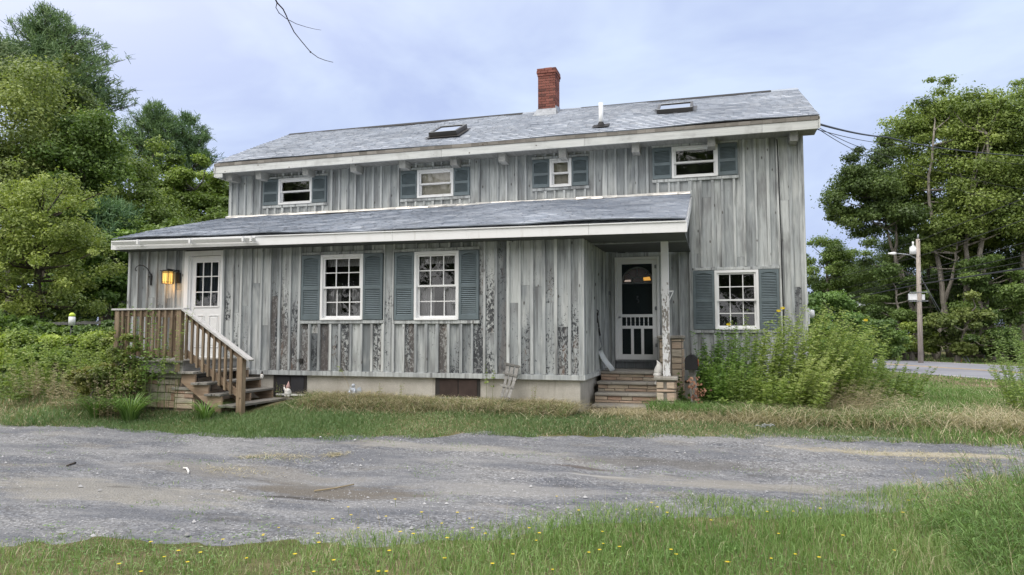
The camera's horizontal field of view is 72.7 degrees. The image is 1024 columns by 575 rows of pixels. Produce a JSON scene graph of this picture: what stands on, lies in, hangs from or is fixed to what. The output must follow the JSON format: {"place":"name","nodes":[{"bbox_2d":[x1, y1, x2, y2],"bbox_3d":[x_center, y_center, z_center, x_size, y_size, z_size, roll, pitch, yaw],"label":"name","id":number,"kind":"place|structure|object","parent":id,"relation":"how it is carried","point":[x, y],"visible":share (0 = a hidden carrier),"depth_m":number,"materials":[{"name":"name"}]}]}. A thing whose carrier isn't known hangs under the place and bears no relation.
{"place":"outdoors","nodes":[
{"label":"outdoors","id":0,"kind":"place"},
{"bbox_2d":[0,424,1023,546],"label":"driveway","id":1,"kind":"structure","parent":0,"point":[100,511],"depth_m":7.65,"materials":[{"name":"grey gravel"}]},
{"bbox_2d":[4,424,1022,531],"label":"grass","id":2,"kind":"structure","parent":1,"relation":"on","point":[467,492],"depth_m":7.88,"materials":[{"name":"green plant"}]},
{"bbox_2d":[201,438,1017,479],"bbox_3d":[1.411,2.077,8.442,10.828,0.230,1.809,0,-4,1],"label":"straw","id":3,"kind":"object","parent":1,"relation":"on","point":[335,454],"visible":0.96,"depth_m":8.54,"materials":[{"name":"beige plant"}]},
{"bbox_2d":[0,336,1023,574],"bbox_3d":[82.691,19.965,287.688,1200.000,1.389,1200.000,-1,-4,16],"label":"ground","id":4,"kind":"structure","parent":0,"point":[252,408],"depth_m":5.11,"materials":[{"name":"green plant"}]},
{"bbox_2d":[0,325,50,392],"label":"leafy weed","id":5,"kind":"object","parent":4,"relation":"on","point":[13,366],"visible":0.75,"depth_m":13.58,"materials":[{"name":"green plant"}]},
{"bbox_2d":[0,362,60,402],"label":"leafy weed","id":6,"kind":"object","parent":4,"relation":"on","point":[16,395],"visible":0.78,"depth_m":12.86,"materials":[{"name":"green plant"}]},
{"bbox_2d":[0,327,62,370],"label":"bush","id":7,"kind":"object","parent":4,"relation":"on","point":[26,335],"visible":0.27,"depth_m":15.80,"materials":[{"name":"green plant"}]},
{"bbox_2d":[8,361,82,398],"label":"leafy weed","id":8,"kind":"object","parent":4,"relation":"on","point":[37,384],"visible":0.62,"depth_m":13.02,"materials":[{"name":"plant"}]},
{"bbox_2d":[22,322,80,349],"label":"bush","id":9,"kind":"object","parent":4,"relation":"on","point":[41,328],"visible":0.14,"depth_m":18.28,"materials":[{"name":"green plant"}]},
{"bbox_2d":[0,48,104,311],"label":"maple tree","id":10,"kind":"object","parent":4,"relation":"on","point":[30,106],"visible":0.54,"depth_m":28.37,"materials":[{"name":"green plant"}]},
{"bbox_2d":[12,335,102,386],"bbox_3d":[-8.909,1.423,13.767,1.329,1.155,1.317,-1,-4,16],"label":"leafy weed","id":11,"kind":"object","parent":4,"relation":"on","point":[47,358],"visible":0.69,"depth_m":13.50,"materials":[{"name":"green plant"}]},
{"bbox_2d":[0,47,115,301],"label":"maple tree","id":12,"kind":"object","parent":4,"relation":"on","point":[70,59],"visible":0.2,"depth_m":32.21,"materials":[{"name":"green plant"}]},
{"bbox_2d":[0,369,124,426],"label":"grass","id":13,"kind":"structure","parent":4,"relation":"on","point":[45,410],"depth_m":12.17,"materials":[{"name":"green plant"}]},
{"bbox_2d":[37,330,89,359],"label":"bush","id":14,"kind":"object","parent":4,"relation":"on","point":[54,338],"visible":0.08,"depth_m":16.15,"materials":[{"name":"green plant"}]},
{"bbox_2d":[0,155,127,321],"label":"apple tree","id":15,"kind":"object","parent":4,"relation":"on","point":[20,201],"visible":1,"depth_m":20.21,"materials":[{"name":"green plant"}]},
{"bbox_2d":[0,0,142,286],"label":"pine tree","id":16,"kind":"object","parent":4,"relation":"on","point":[41,35],"visible":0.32,"depth_m":38.60,"materials":[{"name":"green plant"}]},
{"bbox_2d":[39,364,111,410],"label":"leafy weed","id":17,"kind":"object","parent":4,"relation":"on","point":[69,399],"visible":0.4,"depth_m":12.33,"materials":[{"name":"plant"}]},
{"bbox_2d":[42,326,112,390],"bbox_3d":[-8.336,1.393,13.559,1.279,1.336,1.190,-2,-4,31],"label":"leafy weed","id":18,"kind":"object","parent":4,"relation":"on","point":[71,360],"visible":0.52,"depth_m":13.34,"materials":[{"name":"green plant"}]},
{"bbox_2d":[32,301,124,329],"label":"bush","id":19,"kind":"object","parent":4,"relation":"on","point":[78,319],"visible":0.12,"depth_m":25.35,"materials":[{"name":"green plant"}]},
{"bbox_2d":[11,102,158,271],"bbox_3d":[-17.931,-2.405,29.143,6.007,10.290,5.755,-1,-4,16],"label":"maple tree","id":20,"kind":"object","parent":4,"relation":"on","point":[95,163],"visible":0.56,"depth_m":28.70,"materials":[{"name":"green plant"}]},
{"bbox_2d":[41,228,136,319],"bbox_3d":[-13.747,0.238,23.096,3.524,4.637,3.616,-1,-4,16],"label":"maple tree","id":21,"kind":"object","parent":4,"relation":"on","point":[113,291],"visible":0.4,"depth_m":22.80,"materials":[{"name":"green plant"}]},
{"bbox_2d":[64,360,124,401],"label":"bush","id":22,"kind":"object","parent":4,"relation":"on","point":[81,379],"visible":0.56,"depth_m":12.05,"materials":[{"name":"green plant"}]},
{"bbox_2d":[76,329,124,365],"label":"bush","id":23,"kind":"object","parent":4,"relation":"on","point":[100,336],"visible":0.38,"depth_m":15.07,"materials":[{"name":"green plant"}]},
{"bbox_2d":[74,194,148,325],"bbox_3d":[-16.695,-0.662,28.765,2.458,6.493,2.960,-1,-4,16],"label":"pine tree","id":24,"kind":"object","parent":4,"relation":"on","point":[113,211],"visible":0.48,"depth_m":28.31,"materials":[{"name":"green plant"}]},
{"bbox_2d":[86,352,137,416],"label":"leafy weed","id":25,"kind":"object","parent":4,"relation":"on","point":[106,397],"visible":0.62,"depth_m":11.79,"materials":[{"name":"green plant"}]},
{"bbox_2d":[88,331,157,408],"bbox_3d":[-6.757,1.658,12.048,1.213,1.816,0.983,-1,-4,16],"label":"bush","id":26,"kind":"object","parent":4,"relation":"on","point":[105,377],"visible":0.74,"depth_m":12.06,"materials":[{"name":"green plant"}]},
{"bbox_2d":[46,134,201,275],"bbox_3d":[-17.790,-2.258,32.147,6.502,10.303,7.432,0,-4,-5],"label":"maple tree","id":27,"kind":"object","parent":4,"relation":"on","point":[153,201],"visible":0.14,"depth_m":32.03,"materials":[{"name":"green plant"}]},
{"bbox_2d":[65,391,185,420],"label":"daylily","id":28,"kind":"object","parent":4,"relation":"on","point":[130,411],"visible":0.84,"depth_m":11.39,"materials":[{"name":"green plant"}]},
{"bbox_2d":[113,98,193,165],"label":"pine tree","id":29,"kind":"object","parent":4,"relation":"on","point":[157,120],"visible":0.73,"depth_m":48.09,"materials":[{"name":"green plant"}]},
{"bbox_2d":[137,303,171,414],"bbox_3d":[-6.175,1.230,12.017,0.435,1.901,0.505,-3,-5,41],"label":"leafy weed","id":30,"kind":"object","parent":4,"relation":"on","point":[147,368],"visible":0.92,"depth_m":11.93,"materials":[{"name":"green plant"}]},
{"bbox_2d":[143,152,186,222],"bbox_3d":[-20.012,-2.243,39.321,3.675,11.084,4.038,-1,-4,16],"label":"poplar tree","id":31,"kind":"object","parent":4,"relation":"on","point":[171,161],"visible":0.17,"depth_m":39.40,"materials":[{"name":"green plant"}]},
{"bbox_2d":[156,108,223,171],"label":"pine tree","id":32,"kind":"object","parent":4,"relation":"on","point":[188,144],"visible":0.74,"depth_m":49.29,"materials":[{"name":"green plant"}]},
{"bbox_2d":[155,153,228,223],"bbox_3d":[-16.674,-1.903,36.746,4.926,10.046,4.895,2,-4,-25],"label":"poplar tree","id":33,"kind":"object","parent":4,"relation":"on","point":[203,194],"visible":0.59,"depth_m":36.02,"materials":[{"name":"green plant"}]},
{"bbox_2d":[111,308,286,414],"bbox_3d":[-5.584,1.345,12.723,2.917,1.892,1.602,-1,-4,16],"label":"wooden porch","id":34,"kind":"object","parent":4,"relation":"on","point":[206,379],"visible":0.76,"depth_m":12.10,"materials":[{"name":"brown wood"}]},
{"bbox_2d":[196,193,228,221],"bbox_3d":[-14.304,-0.852,33.145,3.994,7.581,3.395,-1,-4,16],"label":"maple tree","id":35,"kind":"object","parent":4,"relation":"on","point":[213,212],"visible":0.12,"depth_m":33.24,"materials":[{"name":"green plant"}]},
{"bbox_2d":[271,388,601,422],"bbox_3d":[-1.440,1.976,11.822,6.802,0.407,3.152,-1,-4,16],"label":"hay","id":36,"kind":"object","parent":4,"relation":"on","point":[383,397],"visible":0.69,"depth_m":11.76,"materials":[{"name":"plant"}]},
{"bbox_2d":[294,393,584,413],"bbox_3d":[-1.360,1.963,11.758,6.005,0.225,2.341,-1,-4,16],"label":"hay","id":37,"kind":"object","parent":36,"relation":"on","point":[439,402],"visible":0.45,"depth_m":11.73,"materials":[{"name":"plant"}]},
{"bbox_2d":[500,362,519,397],"bbox_3d":[-0.037,1.560,11.741,0.309,0.586,0.312,-1,-4,16],"label":"wooden trellis","id":38,"kind":"object","parent":36,"relation":"on","point":[509,379],"visible":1,"depth_m":11.74,"materials":[{"name":"white wood"}]},
{"bbox_2d":[111,67,820,411],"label":"wooden house","id":39,"kind":"structure","parent":4,"relation":"on","point":[447,257],"depth_m":13.67,"materials":[{"name":"wood"}]},
{"bbox_2d":[183,250,238,357],"bbox_3d":[-5.926,0.493,14.036,1.158,2.415,0.677,-1,-4,16],"label":"side door","id":40,"kind":"structure","parent":39,"relation":"in","point":[203,273],"depth_m":13.89,"materials":[{"name":"white paint"}]},
{"bbox_2d":[273,375,306,396],"bbox_3d":[-4.203,1.868,13.215,0.715,0.412,0.130,-1,-4,16],"label":"basement window","id":41,"kind":"structure","parent":39,"relation":"in","point":[298,383],"depth_m":13.16,"materials":[{"name":"black glass"}]},
{"bbox_2d":[278,177,311,204],"bbox_3d":[-5.119,-2.292,16.905,1.416,1.138,0.582,-1,-4,16],"label":"window","id":42,"kind":"structure","parent":39,"relation":"in","point":[290,190],"depth_m":17.17,"materials":[{"name":"white paint"}]},
{"bbox_2d":[320,254,362,319],"bbox_3d":[-3.100,0.013,13.202,1.389,1.731,0.582,-1,-4,16],"label":"window","id":43,"kind":"structure","parent":39,"relation":"in","point":[341,275],"depth_m":13.10,"materials":[{"name":"white paint"}]},
{"bbox_2d":[412,168,452,210],"bbox_3d":[-1.656,-2.330,15.913,1.378,1.146,0.582,-1,-4,16],"label":"window","id":44,"kind":"structure","parent":39,"relation":"in","point":[431,183],"depth_m":15.76,"materials":[{"name":"white paint"}]},
{"bbox_2d":[414,250,458,319],"bbox_3d":[-1.280,-0.016,12.680,1.357,1.740,0.582,-1,-4,16],"label":"window","id":45,"kind":"structure","parent":39,"relation":"in","point":[436,273],"depth_m":12.58,"materials":[{"name":"white paint"}]},
{"bbox_2d":[435,378,479,398],"bbox_3d":[-0.953,1.801,12.285,0.836,0.400,0.130,-1,-4,16],"label":"basement window","id":46,"kind":"structure","parent":39,"relation":"in","point":[459,387],"depth_m":12.24,"materials":[{"name":"brown paint"}]},
{"bbox_2d":[549,157,571,187],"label":"window","id":47,"kind":"structure","parent":39,"relation":"in","point":[560,172],"depth_m":14.94,"materials":[{"name":"white paint"}]},
{"bbox_2d":[617,259,657,359],"bbox_3d":[2.574,0.450,14.228,0.817,2.046,0.080,-1,-4,16],"label":"screen door","id":48,"kind":"structure","parent":39,"relation":"in","point":[621,356],"depth_m":14.22,"materials":[{"name":"white paint"}]},
{"bbox_2d":[622,264,657,357],"bbox_3d":[2.594,0.461,14.352,0.787,2.051,0.080,-1,-4,16],"label":"front door","id":49,"kind":"structure","parent":39,"relation":"in","point":[636,278],"depth_m":14.36,"materials":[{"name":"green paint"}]},
{"bbox_2d":[671,144,717,178],"bbox_3d":[3.777,-2.540,14.365,1.407,1.158,0.582,-1,-4,16],"label":"window","id":50,"kind":"structure","parent":39,"relation":"in","point":[694,160],"depth_m":14.57,"materials":[{"name":"white paint"}]},
{"bbox_2d":[714,269,759,329],"bbox_3d":[4.504,0.261,13.971,1.332,1.683,0.582,-1,-4,16],"label":"window","id":51,"kind":"structure","parent":39,"relation":"in","point":[736,291],"depth_m":14.18,"materials":[{"name":"white paint"}]},
{"bbox_2d":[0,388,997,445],"bbox_3d":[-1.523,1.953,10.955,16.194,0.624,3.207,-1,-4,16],"label":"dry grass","id":52,"kind":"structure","parent":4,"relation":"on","point":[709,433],"depth_m":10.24,"materials":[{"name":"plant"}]},
{"bbox_2d":[0,386,1000,446],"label":"grass","id":53,"kind":"structure","parent":4,"relation":"on","point":[287,412],"depth_m":10.58,"materials":[{"name":"green plant"}]},
{"bbox_2d":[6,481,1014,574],"bbox_3d":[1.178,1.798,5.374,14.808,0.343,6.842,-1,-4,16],"label":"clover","id":54,"kind":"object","parent":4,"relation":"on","point":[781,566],"visible":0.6,"depth_m":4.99,"materials":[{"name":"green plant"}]},
{"bbox_2d":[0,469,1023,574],"bbox_3d":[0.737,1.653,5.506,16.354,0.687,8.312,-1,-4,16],"label":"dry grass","id":55,"kind":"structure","parent":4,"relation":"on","point":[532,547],"depth_m":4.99,"materials":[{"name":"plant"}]},
{"bbox_2d":[591,335,684,411],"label":"stone steps","id":56,"kind":"structure","parent":4,"relation":"on","point":[628,387],"depth_m":12.74,"materials":[{"name":"beige stone"}]},
{"bbox_2d":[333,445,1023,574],"bbox_3d":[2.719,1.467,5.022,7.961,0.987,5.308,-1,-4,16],"label":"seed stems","id":57,"kind":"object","parent":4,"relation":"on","point":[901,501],"visible":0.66,"depth_m":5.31,"materials":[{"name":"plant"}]},
{"bbox_2d":[559,402,822,428],"bbox_3d":[2.830,2.027,11.264,6.152,0.279,3.359,-1,-4,16],"label":"hay","id":58,"kind":"object","parent":4,"relation":"on","point":[630,412],"visible":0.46,"depth_m":10.86,"materials":[{"name":"plant"}]},
{"bbox_2d":[690,327,746,396],"bbox_3d":[3.804,1.462,12.722,0.810,1.464,0.844,3,-5,-33],"label":"leafy weed","id":59,"kind":"object","parent":4,"relation":"on","point":[716,352],"visible":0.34,"depth_m":12.73,"materials":[{"name":"green plant"}]},
{"bbox_2d":[698,352,754,404],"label":"leafy weed","id":60,"kind":"object","parent":4,"relation":"on","point":[710,395],"visible":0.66,"depth_m":11.85,"materials":[{"name":"green plant"}]},
{"bbox_2d":[714,323,764,390],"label":"leafy weed","id":61,"kind":"object","parent":4,"relation":"on","point":[746,349],"visible":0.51,"depth_m":12.23,"materials":[{"name":"green plant"}]},
{"bbox_2d":[724,364,772,405],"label":"leafy weed","id":62,"kind":"object","parent":4,"relation":"on","point":[742,389],"visible":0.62,"depth_m":11.48,"materials":[{"name":"green plant"}]},
{"bbox_2d":[741,317,802,395],"bbox_3d":[4.488,1.339,12.126,1.024,1.655,0.948,-1,-4,16],"label":"goldenrod","id":63,"kind":"object","parent":4,"relation":"on","point":[761,361],"visible":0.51,"depth_m":12.05,"materials":[{"name":"green plant"}]},
{"bbox_2d":[750,372,808,410],"bbox_3d":[4.257,1.751,11.210,0.793,0.756,0.843,0,-4,-4],"label":"goldenrod","id":64,"kind":"object","parent":4,"relation":"on","point":[780,396],"visible":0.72,"depth_m":11.09,"materials":[{"name":"green plant"}]},
{"bbox_2d":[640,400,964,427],"bbox_3d":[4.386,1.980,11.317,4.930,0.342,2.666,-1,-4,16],"label":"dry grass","id":65,"kind":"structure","parent":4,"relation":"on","point":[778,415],"depth_m":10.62,"materials":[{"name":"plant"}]},
{"bbox_2d":[764,303,845,394],"bbox_3d":[4.940,1.210,11.824,1.391,1.862,0.923,-2,-4,30],"label":"goldenrod","id":66,"kind":"object","parent":4,"relation":"on","point":[789,363],"visible":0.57,"depth_m":11.81,"materials":[{"name":"green plant"}]},
{"bbox_2d":[784,352,853,414],"bbox_3d":[4.737,1.564,10.909,1.026,1.086,0.807,-3,-5,41],"label":"goldenrod","id":67,"kind":"object","parent":4,"relation":"on","point":[807,396],"visible":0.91,"depth_m":10.91,"materials":[{"name":"green plant"}]},
{"bbox_2d":[806,233,859,321],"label":"tree","id":68,"kind":"object","parent":4,"relation":"on","point":[833,253],"visible":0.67,"depth_m":50.55,"materials":[{"name":"green plant"}]},
{"bbox_2d":[793,305,873,403],"bbox_3d":[5.275,1.222,11.675,1.143,1.833,1.312,3,-5,-34],"label":"goldenrod","id":69,"kind":"object","parent":4,"relation":"on","point":[830,341],"visible":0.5,"depth_m":11.51,"materials":[{"name":"green plant"}]},
{"bbox_2d":[808,289,878,357],"bbox_3d":[11.064,1.619,24.045,2.513,3.543,3.108,0,-4,1],"label":"bush","id":70,"kind":"object","parent":4,"relation":"on","point":[834,300],"visible":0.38,"depth_m":24.16,"materials":[{"name":"green plant"}]},
{"bbox_2d":[809,323,891,405],"bbox_3d":[5.695,1.371,11.764,1.167,1.548,1.384,3,-5,-37],"label":"goldenrod","id":71,"kind":"object","parent":4,"relation":"on","point":[859,371],"visible":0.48,"depth_m":11.49,"materials":[{"name":"green plant"}]},
{"bbox_2d":[812,378,890,411],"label":"dead grass","id":72,"kind":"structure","parent":4,"relation":"on","point":[860,394],"depth_m":10.95,"materials":[{"name":"plant"}]},
{"bbox_2d":[680,398,1023,442],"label":"hay","id":73,"kind":"object","parent":4,"relation":"on","point":[989,418],"visible":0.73,"depth_m":10.06,"materials":[{"name":"plant"}]},
{"bbox_2d":[829,247,884,318],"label":"tree","id":74,"kind":"object","parent":4,"relation":"on","point":[852,253],"visible":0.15,"depth_m":51.73,"materials":[{"name":"green plant"}]},
{"bbox_2d":[826,329,894,404],"bbox_3d":[6.084,1.451,12.348,1.247,1.430,1.124,0,-4,-1],"label":"leafy weed","id":75,"kind":"object","parent":4,"relation":"on","point":[873,381],"visible":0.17,"depth_m":12.15,"materials":[{"name":"green plant"}]},
{"bbox_2d":[837,349,904,402],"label":"leafy weed","id":76,"kind":"object","parent":4,"relation":"on","point":[887,380],"visible":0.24,"depth_m":12.95,"materials":[{"name":"green plant"}]},
{"bbox_2d":[810,132,936,356],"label":"maple tree","id":77,"kind":"object","parent":4,"relation":"on","point":[878,190],"visible":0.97,"depth_m":43.96,"materials":[{"name":"green plant"}]},
{"bbox_2d":[842,310,915,368],"bbox_3d":[15.512,2.336,30.100,3.446,3.239,2.876,-1,-4,16],"label":"bush","id":78,"kind":"object","parent":4,"relation":"on","point":[900,339],"visible":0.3,"depth_m":29.30,"materials":[{"name":"green plant"}]},
{"bbox_2d":[860,258,933,359],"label":"tree","id":79,"kind":"object","parent":4,"relation":"on","point":[898,314],"visible":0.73,"depth_m":42.76,"materials":[{"name":"green plant"}]},
{"bbox_2d":[867,363,936,400],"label":"leafy weed","id":80,"kind":"object","parent":4,"relation":"on","point":[894,386],"visible":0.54,"depth_m":14.57,"materials":[{"name":"green plant"}]},
{"bbox_2d":[888,234,925,362],"bbox_3d":[21.307,0.762,37.325,1.816,7.199,0.393,-2,-4,24],"label":"utility pole","id":81,"kind":"object","parent":4,"relation":"on","point":[919,296],"visible":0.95,"depth_m":37.09,"materials":[{"name":"brown wood"}]},
{"bbox_2d":[873,321,941,360],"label":"bush","id":82,"kind":"object","parent":4,"relation":"on","point":[912,351],"visible":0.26,"depth_m":39.95,"materials":[{"name":"green plant"}]},
{"bbox_2d":[849,239,972,357],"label":"maple tree","id":83,"kind":"object","parent":4,"relation":"on","point":[878,303],"visible":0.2,"depth_m":47.50,"materials":[{"name":"green plant"}]},
{"bbox_2d":[837,192,990,357],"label":"maple tree","id":84,"kind":"object","parent":4,"relation":"on","point":[866,273],"visible":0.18,"depth_m":46.48,"materials":[{"name":"green plant"}]},
{"bbox_2d":[834,353,1023,386],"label":"grass","id":85,"kind":"structure","parent":4,"relation":"on","point":[953,361],"depth_m":35.59,"materials":[{"name":"green plant"}]},
{"bbox_2d":[854,377,1023,447],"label":"grass","id":86,"kind":"structure","parent":4,"relation":"on","point":[936,388],"depth_m":13.25,"materials":[{"name":"green plant"}]},
{"bbox_2d":[869,74,1023,357],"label":"maple tree","id":87,"kind":"object","parent":4,"relation":"on","point":[924,122],"visible":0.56,"depth_m":44.55,"materials":[{"name":"green plant"}]},
{"bbox_2d":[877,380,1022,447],"bbox_3d":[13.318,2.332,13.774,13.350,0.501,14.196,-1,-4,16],"label":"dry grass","id":88,"kind":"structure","parent":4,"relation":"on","point":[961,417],"depth_m":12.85,"materials":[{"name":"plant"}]},
{"bbox_2d":[907,207,997,359],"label":"tree","id":89,"kind":"object","parent":4,"relation":"on","point":[939,223],"visible":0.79,"depth_m":42.28,"materials":[{"name":"green plant"}]},
{"bbox_2d":[898,247,1019,334],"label":"maple tree","id":90,"kind":"object","parent":4,"relation":"on","point":[961,327],"visible":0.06,"depth_m":46.07,"materials":[{"name":"green plant"}]},
{"bbox_2d":[922,289,997,361],"bbox_3d":[24.592,2.348,38.754,3.714,4.481,3.253,1,-4,-9],"label":"tree","id":91,"kind":"object","parent":4,"relation":"on","point":[956,344],"visible":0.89,"depth_m":38.27,"materials":[{"name":"green plant"}]},
{"bbox_2d":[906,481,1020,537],"bbox_3d":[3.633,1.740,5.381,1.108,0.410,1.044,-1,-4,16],"label":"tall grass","id":92,"kind":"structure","parent":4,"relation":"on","point":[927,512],"depth_m":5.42,"materials":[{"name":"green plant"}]},
{"bbox_2d":[904,215,1022,357],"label":"maple tree","id":93,"kind":"object","parent":4,"relation":"on","point":[1000,264],"visible":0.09,"depth_m":44.10,"materials":[{"name":"green plant"}]},
{"bbox_2d":[918,93,1023,357],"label":"maple tree","id":94,"kind":"object","parent":4,"relation":"on","point":[999,169],"visible":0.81,"depth_m":41.43,"materials":[{"name":"green plant"}]},
{"bbox_2d":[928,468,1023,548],"bbox_3d":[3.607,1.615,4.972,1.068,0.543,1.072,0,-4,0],"label":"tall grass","id":95,"kind":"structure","parent":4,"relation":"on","point":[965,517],"depth_m":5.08,"materials":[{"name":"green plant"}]},
{"bbox_2d":[929,447,1023,574],"bbox_3d":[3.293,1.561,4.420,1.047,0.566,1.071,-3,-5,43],"label":"tall grass","id":96,"kind":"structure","parent":4,"relation":"on","point":[983,536],"depth_m":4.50,"materials":[{"name":"green plant"}]},
{"bbox_2d":[940,324,1023,361],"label":"bush","id":97,"kind":"object","parent":4,"relation":"on","point":[975,338],"visible":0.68,"depth_m":37.72,"materials":[{"name":"green plant"}]},
{"bbox_2d":[945,252,1023,361],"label":"tree","id":98,"kind":"object","parent":4,"relation":"on","point":[1013,297],"visible":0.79,"depth_m":40.04,"materials":[{"name":"green plant"}]},
{"bbox_2d":[947,438,1023,530],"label":"tall grass","id":99,"kind":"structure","parent":4,"relation":"on","point":[1009,482],"depth_m":5.35,"materials":[{"name":"green plant"}]},
{"bbox_2d":[954,78,1023,341],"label":"maple tree","id":100,"kind":"object","parent":4,"relation":"on","point":[1017,102],"visible":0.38,"depth_m":41.71,"materials":[{"name":"green plant"}]},
{"bbox_2d":[981,316,1023,404],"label":"roadside bush","id":101,"kind":"object","parent":4,"relation":"on","point":[1021,351],"visible":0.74,"depth_m":13.76,"materials":[{"name":"green plant"}]},
{"bbox_2d":[984,359,1023,414],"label":"roadside bush","id":102,"kind":"object","parent":4,"relation":"on","point":[1007,395],"visible":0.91,"depth_m":12.01,"materials":[{"name":"green plant"}]},
{"bbox_2d":[0,0,1023,325],"label":"sky","id":103,"kind":"structure","parent":0,"point":[241,65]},
{"bbox_2d":[641,393,953,428],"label":"grass","id":104,"kind":"structure","parent":0,"point":[693,406],"depth_m":10.71,"materials":[{"name":"green plant"}]},
{"bbox_2d":[872,359,1023,379],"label":"road","id":105,"kind":"structure","parent":0,"point":[950,370],"depth_m":31.00,"materials":[{"name":"grey asphalt"}]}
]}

